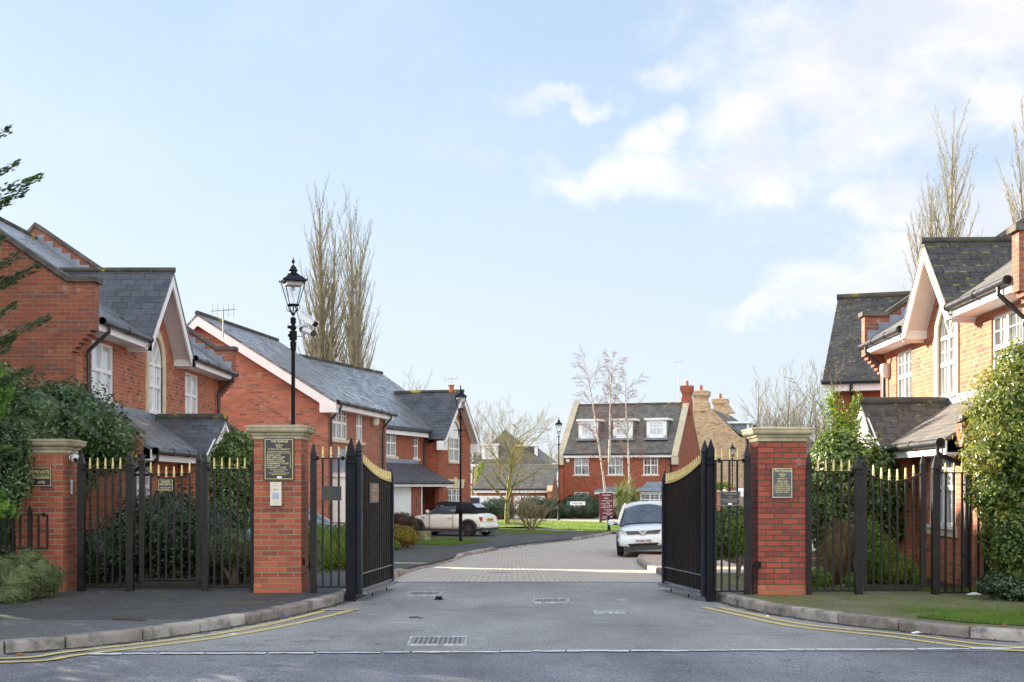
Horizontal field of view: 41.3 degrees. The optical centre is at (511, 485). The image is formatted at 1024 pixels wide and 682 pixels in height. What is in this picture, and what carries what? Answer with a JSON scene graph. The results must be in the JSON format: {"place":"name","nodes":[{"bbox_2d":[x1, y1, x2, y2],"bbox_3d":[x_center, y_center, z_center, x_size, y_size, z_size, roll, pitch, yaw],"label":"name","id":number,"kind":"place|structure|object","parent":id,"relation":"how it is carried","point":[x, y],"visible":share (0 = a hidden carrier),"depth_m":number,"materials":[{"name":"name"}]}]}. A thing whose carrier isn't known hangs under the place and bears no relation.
{"place":"outdoors","nodes":[
{"label":"outdoors","id":0,"kind":"place"},
{"bbox_2d":[0,573,345,619],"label":"pavement","id":1,"kind":"structure","parent":0,"point":[59,606],"depth_m":17.19,"materials":[{"name":"grey asphalt"}]},
{"bbox_2d":[0,505,47,551],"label":"railing","id":2,"kind":"object","parent":1,"relation":"on","point":[29,529],"visible":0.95,"depth_m":18.94,"materials":[{"name":"black metal"}]},
{"bbox_2d":[0,546,67,603],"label":"hebe shrub","id":3,"kind":"object","parent":1,"relation":"on","point":[25,576],"visible":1,"depth_m":17.64,"materials":[{"name":"green plant"}]},
{"bbox_2d":[0,363,22,521],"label":"laurel shoots","id":4,"kind":"object","parent":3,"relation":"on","point":[6,505],"visible":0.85,"depth_m":18.28,"materials":[{"name":"green plant"}]},
{"bbox_2d":[16,439,86,590],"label":"gate pillar","id":5,"kind":"structure","parent":1,"relation":"on","point":[56,502],"depth_m":19.15,"materials":[{"name":"brick"}]},
{"bbox_2d":[0,406,37,516],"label":"evergreen shrub","id":6,"kind":"object","parent":5,"relation":"attached to","point":[12,485],"visible":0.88,"depth_m":18.72,"materials":[{"name":"green plant"}]},
{"bbox_2d":[31,467,51,486],"bbox_3d":[-6.617,-0.117,19.136,0.284,0.273,0.016,0,0,0],"label":"private sign","id":7,"kind":"object","parent":5,"relation":"attached to","point":[42,476],"visible":0.99,"depth_m":19.13,"materials":[{"name":"black metal"}]},
{"bbox_2d":[0,619,194,639],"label":"pavement edge","id":8,"kind":"object","parent":1,"relation":"on","point":[14,629],"visible":0.97,"depth_m":14.35,"materials":[{"name":"concrete"}]},
{"bbox_2d":[77,451,134,590],"bbox_3d":[-5.735,0.509,19.200,0.786,2.001,0.102,0,0,0],"label":"metal railing","id":9,"kind":"object","parent":1,"relation":"on","point":[129,469],"visible":1,"depth_m":19.18,"materials":[{"name":"black metal"}]},
{"bbox_2d":[201,451,253,590],"bbox_3d":[-3.987,0.509,19.200,0.776,2.001,0.087,0,0,0],"label":"metal railing","id":10,"kind":"object","parent":1,"relation":"on","point":[206,468],"visible":0.91,"depth_m":19.18,"materials":[{"name":"black metal"}]},
{"bbox_2d":[139,451,201,583],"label":"pedestrian gate","id":11,"kind":"structure","parent":10,"relation":"attached to","point":[142,470],"depth_m":19.22,"materials":[{"name":"black metal"}]},
{"bbox_2d":[245,425,316,592],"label":"gate pillar","id":12,"kind":"structure","parent":1,"relation":"on","point":[280,543],"depth_m":18.90,"materials":[{"name":"brick"}]},
{"bbox_2d":[270,482,281,505],"bbox_3d":[-3.273,0.119,18.863,0.156,0.328,0.061,0,0,0],"label":"entry keypad","id":13,"kind":"object","parent":12,"relation":"attached to","point":[275,493],"visible":1,"depth_m":18.84,"materials":[{"name":"beige plastic"}]},
{"bbox_2d":[264,438,293,479],"bbox_3d":[-3.236,-0.361,18.884,0.420,0.584,0.021,0,0,0],"label":"directory sign","id":14,"kind":"object","parent":12,"relation":"attached to","point":[278,458],"visible":1,"depth_m":18.88,"materials":[{"name":"black metal"}]},
{"bbox_2d":[310,442,346,592],"bbox_3d":[-2.534,0.456,18.850,0.519,2.109,0.087,0,0,0],"label":"metal railing","id":15,"kind":"object","parent":1,"relation":"on","point":[314,458],"visible":1,"depth_m":18.83,"materials":[{"name":"black metal"}]},
{"bbox_2d":[86,567,309,587],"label":"garden soil","id":16,"kind":"structure","parent":0,"point":[138,584],"depth_m":20.39,"materials":[{"name":"brown soil"}]},
{"bbox_2d":[0,356,148,558],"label":"evergreen shrub","id":17,"kind":"object","parent":16,"relation":"on","point":[66,410],"visible":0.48,"depth_m":21.52,"materials":[{"name":"green plant"}]},
{"bbox_2d":[86,479,249,582],"bbox_3d":[-5.400,0.814,21.262,3.139,1.832,1.745,0,0,-13],"label":"evergreen hedge","id":18,"kind":"object","parent":16,"relation":"on","point":[162,538],"visible":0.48,"depth_m":20.85,"materials":[{"name":"green plant"}]},
{"bbox_2d":[209,526,249,583],"bbox_3d":[-4.295,1.115,20.546,0.851,1.011,1.009,0,0,-37],"label":"grey green shrub","id":19,"kind":"object","parent":16,"relation":"on","point":[226,550],"visible":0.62,"depth_m":20.34,"materials":[{"name":"green plant"}]},
{"bbox_2d":[208,429,253,533],"bbox_3d":[-4.689,0.350,22.752,1.072,2.569,1.234,0,0,0],"label":"laurel bush","id":20,"kind":"object","parent":16,"relation":"on","point":[235,445],"visible":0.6,"depth_m":22.52,"materials":[{"name":"green plant"}]},
{"bbox_2d":[279,257,307,424],"bbox_3d":[-4.103,-1.343,25.500,0.462,5.889,0.458,0,0,-20],"label":"street lamp","id":21,"kind":"object","parent":16,"relation":"on","point":[293,279],"visible":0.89,"depth_m":25.46,"materials":[{"name":"black metal"}]},
{"bbox_2d":[287,309,318,344],"bbox_3d":[-3.882,-2.948,25.420,0.675,0.676,0.230,0,0,29],"label":"security camera","id":22,"kind":"object","parent":21,"relation":"on","point":[307,318],"visible":1,"depth_m":25.43,"materials":[{"name":"white metal"}]},
{"bbox_2d":[308,519,344,569],"bbox_3d":[-3.404,1.261,26.411,2.448,1.255,1.316,0,0,-43],"label":"box hedge","id":23,"kind":"object","parent":16,"relation":"on","point":[334,547],"visible":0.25,"depth_m":25.86,"materials":[{"name":"green plant"}]},
{"bbox_2d":[288,175,354,362],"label":"bare poplar","id":24,"kind":"object","parent":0,"point":[321,349],"visible":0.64,"depth_m":74.43,"materials":[{"name":"brown plant"}]},
{"bbox_2d":[326,184,381,368],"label":"bare poplar","id":25,"kind":"object","parent":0,"point":[353,317],"visible":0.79,"depth_m":72.64,"materials":[{"name":"brown plant"}]},
{"bbox_2d":[416,536,487,545],"bbox_3d":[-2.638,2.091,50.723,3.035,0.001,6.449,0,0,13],"label":"front lawn","id":26,"kind":"structure","parent":0,"point":[448,541],"depth_m":48.78,"materials":[{"name":"green plant"}]},
{"bbox_2d":[454,384,466,541],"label":"street lamp","id":27,"kind":"object","parent":26,"relation":"on","point":[460,395],"visible":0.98,"depth_m":50.26,"materials":[{"name":"black metal"}]},
{"bbox_2d":[308,528,603,572],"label":"footpath","id":28,"kind":"structure","parent":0,"point":[415,556],"depth_m":47.36,"materials":[{"name":"grey asphalt"}]},
{"bbox_2d":[410,501,498,535],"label":"parked car","id":29,"kind":"object","parent":28,"relation":"on","point":[443,516],"visible":0.88,"depth_m":56.23,"materials":[{"name":"beige paint"}]},
{"bbox_2d":[492,528,567,533],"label":"path verge","id":30,"kind":"structure","parent":28,"relation":"on","point":[520,530],"depth_m":61.51,"materials":[{"name":"green plant"}]},
{"bbox_2d":[501,472,562,529],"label":"bare shrub","id":31,"kind":"object","parent":30,"relation":"on","point":[533,522],"visible":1,"depth_m":63.25,"materials":[{"name":"brown plant"}]},
{"bbox_2d":[0,651,1023,681],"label":"road","id":32,"kind":"structure","parent":0,"point":[765,666],"depth_m":12.03,"materials":[{"name":"grey asphalt"}]},
{"bbox_2d":[89,647,1023,654],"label":"white line","id":33,"kind":"object","parent":32,"relation":"on","point":[567,650],"visible":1,"depth_m":13.11,"materials":[{"name":"paint"}]},
{"bbox_2d":[0,0,1023,486],"label":"sky","id":34,"kind":"structure","parent":0,"point":[656,184],"materials":[{"name":"blue"}]},
{"bbox_2d":[471,430,556,495],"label":"hipped house","id":35,"kind":"structure","parent":0,"point":[536,455],"depth_m":118.75,"materials":[{"name":"beige brick"}]},
{"bbox_2d":[394,555,661,581],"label":"block paved road","id":36,"kind":"structure","parent":0,"point":[565,568],"depth_m":29.65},
{"bbox_2d":[54,582,1023,650],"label":"junction road","id":37,"kind":"structure","parent":0,"point":[494,619],"depth_m":15.29,"materials":[{"name":"grey asphalt"}]},
{"bbox_2d":[0,610,324,658],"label":"yellow line","id":38,"kind":"object","parent":37,"relation":"on","point":[293,618],"visible":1,"depth_m":14.05,"materials":[{"name":"paint"}]},
{"bbox_2d":[0,610,353,662],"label":"yellow line","id":39,"kind":"object","parent":37,"relation":"on","point":[312,619],"visible":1,"depth_m":13.87,"materials":[{"name":"paint"}]},
{"bbox_2d":[4,593,370,653],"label":"gutter dirt","id":40,"kind":"structure","parent":37,"relation":"on","point":[333,605],"depth_m":14.94,"materials":[{"name":"brown soil"}]},
{"bbox_2d":[346,438,356,601],"bbox_3d":[-2.211,0.482,18.750,0.147,2.276,0.130,0,0,0],"label":"gate post","id":41,"kind":"object","parent":37,"relation":"on","point":[351,582],"visible":0.98,"depth_m":18.69,"materials":[{"name":"black metal"}]},
{"bbox_2d":[355,440,397,596],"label":"driveway gate","id":42,"kind":"structure","parent":41,"relation":"attached to","point":[374,544],"depth_m":19.77,"materials":[{"name":"black metal"}]},
{"bbox_2d":[407,636,467,645],"bbox_3d":[-0.759,1.601,13.949,0.600,0.030,0.740,0,0,-1],"label":"drain grate","id":43,"kind":"object","parent":37,"relation":"on","point":[438,640],"visible":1,"depth_m":13.94,"materials":[{"name":"metal"}]},
{"bbox_2d":[706,439,715,601],"bbox_3d":[2.725,0.491,18.700,0.147,2.258,0.130,0,0,0],"label":"gate post","id":44,"kind":"object","parent":37,"relation":"on","point":[710,591],"visible":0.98,"depth_m":18.64,"materials":[{"name":"black metal"}]},
{"bbox_2d":[658,440,707,596],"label":"driveway gate","id":45,"kind":"structure","parent":44,"relation":"attached to","point":[683,527],"depth_m":19.63,"materials":[{"name":"black metal"}]},
{"bbox_2d":[702,596,1016,641],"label":"gutter dirt","id":46,"kind":"structure","parent":37,"relation":"on","point":[848,624],"depth_m":15.59,"materials":[{"name":"brown soil"}]},
{"bbox_2d":[701,607,1023,650],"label":"yellow line","id":47,"kind":"object","parent":37,"relation":"on","point":[843,631],"visible":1,"depth_m":14.92,"materials":[{"name":"paint"}]},
{"bbox_2d":[717,607,1023,646],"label":"yellow line","id":48,"kind":"object","parent":37,"relation":"on","point":[861,630],"visible":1,"depth_m":15.02,"materials":[{"name":"paint"}]},
{"bbox_2d":[498,519,619,531],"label":"island lawn","id":49,"kind":"structure","parent":0,"point":[563,525],"depth_m":68.96,"materials":[{"name":"green plant"}]},
{"bbox_2d":[469,393,562,523],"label":"bare tree","id":50,"kind":"object","parent":49,"relation":"on","point":[511,467],"visible":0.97,"depth_m":71.07,"materials":[{"name":"brown plant"}]},
{"bbox_2d":[599,493,612,522],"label":"estate sign","id":51,"kind":"object","parent":49,"relation":"on","point":[605,505],"visible":0.94,"depth_m":75.33,"materials":[{"name":"red metal"}]},
{"bbox_2d":[557,381,699,504],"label":"brick house","id":52,"kind":"structure","parent":0,"point":[668,434],"depth_m":100.74,"materials":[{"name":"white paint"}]},
{"bbox_2d":[641,457,659,475],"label":"window","id":53,"kind":"structure","parent":52,"relation":"in","point":[650,467],"depth_m":99.22,"materials":[{"name":"white glass"}]},
{"bbox_2d":[474,533,820,554],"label":"block paved road","id":54,"kind":"structure","parent":0,"point":[603,545],"depth_m":46.45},
{"bbox_2d":[608,501,661,555],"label":"parked car","id":55,"kind":"object","parent":54,"relation":"on","point":[639,523],"visible":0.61,"depth_m":41.80,"materials":[{"name":"white paint"}]},
{"bbox_2d":[643,553,743,572],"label":"footpath","id":56,"kind":"structure","parent":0,"point":[655,559],"depth_m":34.61,"materials":[{"name":"grey concrete"}]},
{"bbox_2d":[723,551,973,589],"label":"garden soil","id":57,"kind":"structure","parent":0,"point":[928,583],"depth_m":20.61,"materials":[{"name":"brown soil"}]},
{"bbox_2d":[786,356,863,456],"bbox_3d":[5.277,-0.216,23.572,1.618,4.039,1.752,0,0,0],"label":"slender shrub","id":58,"kind":"object","parent":57,"relation":"on","point":[839,420],"visible":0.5,"depth_m":23.41,"materials":[{"name":"green plant"}]},
{"bbox_2d":[812,566,853,587],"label":"ground ivy","id":59,"kind":"object","parent":57,"relation":"on","point":[829,579],"visible":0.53,"depth_m":19.83,"materials":[{"name":"green plant"}]},
{"bbox_2d":[813,513,853,583],"bbox_3d":[4.916,0.997,20.581,0.744,1.240,1.017,0,0,0],"label":"dead bush","id":60,"kind":"object","parent":57,"relation":"on","point":[837,551],"visible":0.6,"depth_m":20.44,"materials":[{"name":"brown plant"}]},
{"bbox_2d":[806,426,911,574],"bbox_3d":[5.634,0.326,22.588,1.832,2.619,1.804,0,0,31],"label":"laurel bush","id":61,"kind":"object","parent":57,"relation":"on","point":[835,446],"visible":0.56,"depth_m":22.15,"materials":[{"name":"green plant"}]},
{"bbox_2d":[853,516,928,583],"bbox_3d":[5.651,1.047,20.364,1.058,1.173,1.116,0,0,0],"label":"dwarf conifer","id":62,"kind":"object","parent":57,"relation":"on","point":[885,559],"visible":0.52,"depth_m":20.11,"materials":[{"name":"green plant"}]},
{"bbox_2d":[717,573,1023,628],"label":"pavement","id":63,"kind":"structure","parent":0,"point":[795,600],"depth_m":17.48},
{"bbox_2d":[717,504,743,564],"bbox_3d":[3.939,0.845,23.549,1.072,1.145,1.644,0,0,0],"label":"privet hedge","id":64,"kind":"object","parent":63,"relation":"on","point":[725,528],"visible":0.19,"depth_m":23.22,"materials":[{"name":"green plant"}]},
{"bbox_2d":[714,444,750,594],"bbox_3d":[3.012,0.471,18.600,0.496,2.079,0.087,0,0,0],"label":"metal railing","id":65,"kind":"object","parent":63,"relation":"on","point":[746,460],"visible":0.98,"depth_m":18.59,"materials":[{"name":"black metal"}]},
{"bbox_2d":[731,511,743,578],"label":"golden bush","id":66,"kind":"object","parent":63,"relation":"on","point":[740,536],"visible":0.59,"depth_m":21.70,"materials":[{"name":"green plant"}]},
{"bbox_2d":[741,427,815,594],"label":"gate pillar","id":67,"kind":"structure","parent":63,"relation":"on","point":[778,538],"depth_m":18.60,"materials":[{"name":"brick"}]},
{"bbox_2d":[771,468,792,497],"bbox_3d":[3.692,-0.030,18.584,0.290,0.421,0.020,0,0,0],"label":"directory plaque","id":68,"kind":"object","parent":67,"relation":"attached to","point":[781,482],"visible":1,"depth_m":18.58,"materials":[{"name":"black metal"}]},
{"bbox_2d":[806,452,862,594],"bbox_3d":[4.403,0.531,18.600,0.770,1.959,0.102,0,0,0],"label":"metal railing","id":69,"kind":"object","parent":63,"relation":"on","point":[857,471],"visible":0.99,"depth_m":18.58,"materials":[{"name":"black metal"}]},
{"bbox_2d":[862,454,925,590],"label":"pedestrian gate","id":70,"kind":"structure","parent":69,"relation":"attached to","point":[922,526],"depth_m":18.57,"materials":[{"name":"black metal"}]},
{"bbox_2d":[764,594,1023,614],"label":"pavement moss","id":71,"kind":"object","parent":63,"relation":"on","point":[923,599],"visible":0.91,"depth_m":17.41,"materials":[{"name":"green plant"}]},
{"bbox_2d":[894,605,1023,613],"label":"verge edge grass","id":72,"kind":"structure","parent":63,"relation":"on","point":[916,610],"depth_m":16.10,"materials":[{"name":"green plant"}]},
{"bbox_2d":[931,454,992,594],"bbox_3d":[6.154,0.542,18.600,0.824,1.937,0.102,0,0,0],"label":"metal railing","id":73,"kind":"object","parent":63,"relation":"on","point":[935,527],"visible":0.52,"depth_m":18.59,"materials":[{"name":"black metal"}]},
{"bbox_2d":[947,334,1023,581],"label":"variegated shrub","id":74,"kind":"object","parent":63,"relation":"on","point":[993,453],"visible":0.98,"depth_m":17.88,"materials":[{"name":"green plant"}]},
{"bbox_2d":[975,572,1023,601],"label":"ivy shrub","id":75,"kind":"object","parent":63,"relation":"on","point":[1004,585],"visible":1,"depth_m":17.54,"materials":[{"name":"green plant"}]},
{"bbox_2d":[902,99,983,289],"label":"bare poplar","id":76,"kind":"object","parent":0,"point":[951,218],"visible":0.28,"depth_m":58.02,"materials":[{"name":"brown plant"}]},
{"bbox_2d":[917,610,1023,625],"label":"verge grass","id":77,"kind":"structure","parent":0,"point":[991,617],"depth_m":15.17,"materials":[{"name":"green plant"}]},
{"bbox_2d":[994,95,1023,223],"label":"bare poplar","id":78,"kind":"object","parent":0,"point":[1020,179],"visible":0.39,"depth_m":49.16,"materials":[{"name":"brown plant"}]},
{"bbox_3d":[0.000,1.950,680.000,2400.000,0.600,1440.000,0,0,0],"label":"ground","id":79,"kind":"structure","parent":0,"visible":0},
{"bbox_2d":[0,124,52,463],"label":"conifer tree","id":80,"kind":"object","parent":79,"relation":"on","point":[6,340],"visible":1,"depth_m":17.24,"materials":[{"name":"green plant"}]},
{"bbox_2d":[0,217,253,566],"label":"brick house","id":81,"kind":"structure","parent":79,"relation":"on","point":[150,353],"depth_m":27.63,"materials":[{"name":"red brick"}]},
{"bbox_2d":[92,340,117,405],"bbox_3d":[-7.760,-2.125,25.780,0.140,1.150,1.500,0,0,0],"label":"window","id":82,"kind":"structure","parent":81,"relation":"in","point":[102,353],"depth_m":25.80,"materials":[{"name":"white glass"}]},
{"bbox_2d":[149,340,162,414],"bbox_3d":[-7.760,-2.375,29.550,0.140,1.690,1.300,0,0,0],"label":"window","id":83,"kind":"structure","parent":81,"relation":"in","point":[155,359],"depth_m":29.79,"materials":[{"name":"white glass"}]},
{"bbox_2d":[185,372,197,413],"bbox_3d":[-7.760,-2.125,32.950,0.140,1.150,1.500,0,0,0],"label":"window","id":84,"kind":"structure","parent":81,"relation":"in","point":[191,381],"depth_m":32.96,"materials":[{"name":"white glass"}]},
{"bbox_2d":[187,310,397,523],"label":"brick house","id":85,"kind":"structure","parent":79,"relation":"on","point":[335,411],"depth_m":42.09,"materials":[{"name":"red brick"}]},
{"bbox_2d":[332,411,349,443],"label":"window","id":86,"kind":"structure","parent":85,"relation":"in","point":[339,421],"depth_m":43.28,"materials":[{"name":"white glass"}]},
{"bbox_2d":[0,531,615,653],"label":"kerb","id":87,"kind":"structure","parent":79,"relation":"on","point":[107,637],"depth_m":14.71,"materials":[{"name":"concrete"}]},
{"bbox_2d":[298,353,479,516],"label":"brick house","id":88,"kind":"structure","parent":79,"relation":"on","point":[422,449],"depth_m":62.14,"materials":[{"name":"red brick"}]},
{"bbox_2d":[394,487,410,516],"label":"garage door","id":89,"kind":"structure","parent":88,"relation":"in","point":[402,495],"depth_m":57.20,"materials":[{"name":"white paint"}]},
{"bbox_2d":[394,523,417,547],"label":"gold variegated shrub","id":90,"kind":"object","parent":79,"relation":"on","point":[407,535],"visible":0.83,"depth_m":45.24,"materials":[{"name":"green plant"}]},
{"bbox_2d":[394,511,418,530],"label":"bronze hedge","id":91,"kind":"object","parent":79,"relation":"on","point":[404,519],"visible":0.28,"depth_m":47.31,"materials":[{"name":"brown plant"}]},
{"bbox_2d":[480,497,516,518],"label":"clipped shrub","id":92,"kind":"object","parent":79,"relation":"on","point":[495,506],"visible":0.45,"depth_m":83.11,"materials":[{"name":"green plant"}]},
{"bbox_2d":[473,464,559,517],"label":"garage block","id":93,"kind":"structure","parent":79,"relation":"on","point":[542,482],"depth_m":91.12,"materials":[{"name":"tile"}]},
{"bbox_2d":[514,495,564,518],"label":"clipped shrub","id":94,"kind":"object","parent":79,"relation":"on","point":[553,512],"visible":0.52,"depth_m":85.38,"materials":[{"name":"green plant"}]},
{"bbox_2d":[560,493,598,516],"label":"clipped shrub","id":95,"kind":"object","parent":79,"relation":"on","point":[586,498],"visible":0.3,"depth_m":91.22,"materials":[{"name":"green plant"}]},
{"bbox_2d":[567,502,598,518],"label":"clipped shrub","id":96,"kind":"object","parent":79,"relation":"on","point":[590,511],"visible":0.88,"depth_m":84.95,"materials":[{"name":"green plant"}]},
{"bbox_2d":[570,344,622,492],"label":"silver birch","id":97,"kind":"object","parent":79,"relation":"on","point":[602,463],"visible":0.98,"depth_m":88.09,"materials":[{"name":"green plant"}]},
{"bbox_2d":[594,350,628,462],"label":"silver birch","id":98,"kind":"object","parent":79,"relation":"on","point":[609,438],"visible":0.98,"depth_m":87.63,"materials":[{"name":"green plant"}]},
{"bbox_2d":[607,367,649,496],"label":"silver birch","id":99,"kind":"object","parent":79,"relation":"on","point":[627,440],"visible":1,"depth_m":87.17,"materials":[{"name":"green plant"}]},
{"bbox_2d":[692,385,760,490],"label":"brick house","id":100,"kind":"structure","parent":79,"relation":"on","point":[719,426],"depth_m":114.88,"materials":[{"name":"brick"}]},
{"bbox_2d":[737,365,786,426],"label":"bare tree","id":101,"kind":"object","parent":79,"relation":"on","point":[760,420],"visible":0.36,"depth_m":121.38,"materials":[{"name":"brown plant"}]},
{"bbox_2d":[747,361,819,437],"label":"bare tree","id":102,"kind":"object","parent":79,"relation":"on","point":[775,416],"visible":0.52,"depth_m":119.25,"materials":[{"name":"brown plant"}]},
{"bbox_2d":[778,366,830,440],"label":"bare tree","id":103,"kind":"object","parent":79,"relation":"on","point":[809,420],"visible":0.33,"depth_m":117.57,"materials":[{"name":"brown plant"}]},
{"bbox_2d":[637,552,1023,641],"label":"kerb","id":104,"kind":"structure","parent":79,"relation":"on","point":[985,632],"depth_m":15.39,"materials":[{"name":"concrete"}]},
{"bbox_2d":[821,291,909,422],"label":"brick house","id":105,"kind":"structure","parent":79,"relation":"on","point":[846,341],"depth_m":37.23,"materials":[{"name":"tile"}]},
{"bbox_2d":[845,217,1023,589],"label":"brick house","id":106,"kind":"structure","parent":79,"relation":"on","point":[930,345],"depth_m":23.09,"materials":[{"name":"beige brick"}]},
{"bbox_2d":[898,349,910,396],"bbox_3d":[7.796,-2.120,27.045,0.140,1.100,1.300,0,0,2],"label":"window","id":107,"kind":"structure","parent":106,"relation":"in","point":[904,358],"depth_m":27.04,"materials":[{"name":"white glass"}]},
{"bbox_2d":[926,456,956,529],"bbox_3d":[6.670,0.085,21.081,0.140,1.170,1.600,0,0,2],"label":"window","id":108,"kind":"structure","parent":106,"relation":"in","point":[942,461],"depth_m":20.97,"materials":[{"name":"white paint"}]},
{"bbox_2d":[941,316,954,397],"bbox_3d":[7.689,-2.345,23.987,0.140,1.630,1.180,0,0,2],"label":"window","id":109,"kind":"structure","parent":106,"relation":"in","point":[947,328],"depth_m":24.18,"materials":[{"name":"white glass"}]},
{"bbox_2d":[986,306,1021,383],"bbox_3d":[7.582,-2.115,20.834,0.140,1.090,1.530,0,0,2],"label":"window","id":110,"kind":"structure","parent":106,"relation":"in","point":[1007,324],"depth_m":21.04,"materials":[{"name":"white glass"}]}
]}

